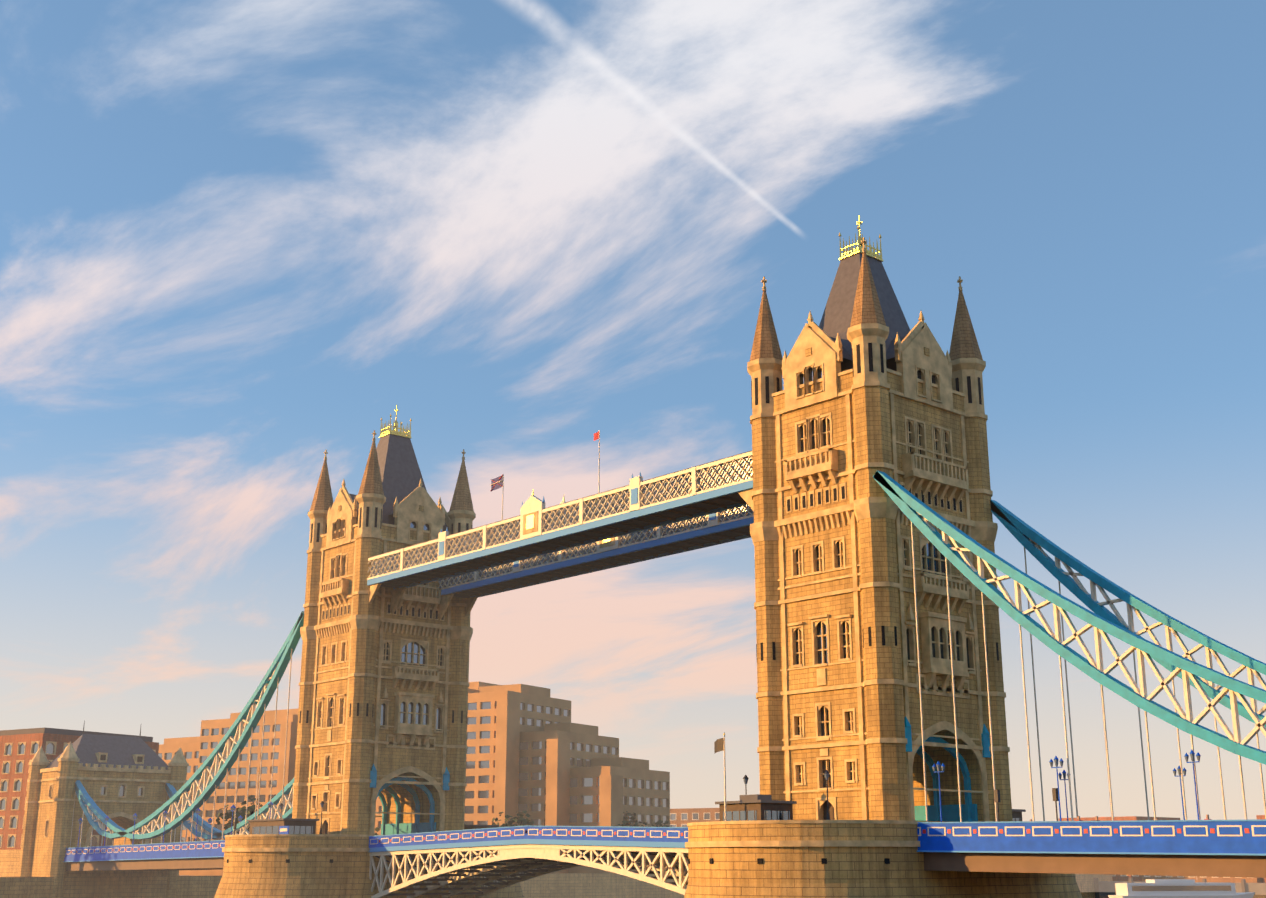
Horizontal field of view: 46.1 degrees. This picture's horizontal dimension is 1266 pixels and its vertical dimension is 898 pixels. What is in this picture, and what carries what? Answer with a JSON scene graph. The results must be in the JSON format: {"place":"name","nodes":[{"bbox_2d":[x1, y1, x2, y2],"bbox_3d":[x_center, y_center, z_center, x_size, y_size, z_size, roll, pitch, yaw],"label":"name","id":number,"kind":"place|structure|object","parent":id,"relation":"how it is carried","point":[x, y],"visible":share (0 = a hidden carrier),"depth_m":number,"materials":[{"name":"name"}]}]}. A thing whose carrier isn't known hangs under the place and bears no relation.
{"place":"outdoors","nodes":[
{"label":"outdoors","id":0,"kind":"place"},
{"bbox_2d":[0,873,1265,897],"bbox_3d":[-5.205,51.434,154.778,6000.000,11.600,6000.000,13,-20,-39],"label":"river banks","id":1,"kind":"object","parent":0,"point":[582,885],"visible":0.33,"depth_m":296.11,"materials":[{"name":"stone"}]},
{"bbox_2d":[216,795,671,834],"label":"trees","id":2,"kind":"object","parent":1,"relation":"on","point":[250,809],"visible":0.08,"depth_m":305.79,"materials":[{"name":"green plant"}]},
{"bbox_2d":[0,681,1265,882],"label":"city buildings","id":3,"kind":"structure","parent":1,"relation":"on","point":[538,755],"depth_m":333.47,"materials":[{"name":"brick"}]},
{"bbox_3d":[92.276,8.918,51.053,22.141,36.100,56.071,13,-20,-39],"label":"abutment tower","id":4,"kind":"object","parent":1,"relation":"on","visible":0},
{"bbox_2d":[873,470,1265,877],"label":"suspension span","id":5,"kind":"object","parent":4,"relation":"attached to","point":[1207,847],"visible":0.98,"depth_m":107.85,"materials":[{"name":"metal"}]},
{"bbox_2d":[0,0,1265,820],"label":"sky","id":6,"kind":"structure","parent":0,"point":[237,236],"materials":[{"name":"blue"}]},
{"bbox_2d":[1081,892,1265,897],"bbox_3d":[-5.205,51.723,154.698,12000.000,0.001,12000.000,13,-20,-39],"label":"river thames","id":7,"kind":"object","parent":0,"point":[1094,894],"depth_m":381.16,"materials":[{"name":"grey liquid"}]},
{"bbox_2d":[0,720,188,897],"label":"abutment tower","id":8,"kind":"structure","parent":7,"relation":"on","point":[123,779],"depth_m":248.27,"materials":[{"name":"stone"}]},
{"bbox_2d":[63,611,381,870],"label":"suspension span","id":9,"kind":"object","parent":8,"relation":"attached to","point":[195,855],"visible":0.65,"depth_m":212.11,"materials":[{"name":"metal"}]},
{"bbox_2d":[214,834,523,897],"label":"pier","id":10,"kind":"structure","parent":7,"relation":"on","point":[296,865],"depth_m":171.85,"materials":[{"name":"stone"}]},
{"bbox_2d":[292,405,475,834],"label":"tower","id":11,"kind":"structure","parent":10,"relation":"on","point":[383,705],"depth_m":188.56,"materials":[{"name":"stone"}]},
{"bbox_2d":[684,820,1081,897],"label":"pier","id":12,"kind":"structure","parent":7,"relation":"on","point":[811,859],"depth_m":112.89,"materials":[{"name":"stone"}]},
{"bbox_2d":[369,825,688,897],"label":"bascule span","id":13,"kind":"object","parent":12,"relation":"attached to","point":[521,851],"visible":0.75,"depth_m":157.13,"materials":[{"name":"metal"}]},
{"bbox_2d":[247,732,1025,833],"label":"pier cabins and poles","id":14,"kind":"object","parent":12,"relation":"on","point":[746,807],"visible":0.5,"depth_m":118.57,"materials":[{"name":"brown wood"}]},
{"bbox_2d":[747,215,1012,821],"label":"tower","id":15,"kind":"structure","parent":12,"relation":"on","point":[873,383],"depth_m":128.92,"materials":[{"name":"stone"}]},
{"bbox_2d":[367,430,753,618],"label":"level walkways","id":16,"kind":"structure","parent":15,"relation":"attached to","point":[636,520],"depth_m":162.40,"materials":[{"name":"metal"}]},
{"bbox_2d":[1108,876,1254,897],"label":"river boat","id":17,"kind":"object","parent":7,"relation":"on","point":[1170,888],"visible":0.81,"depth_m":301.15,"materials":[{"name":"white"}]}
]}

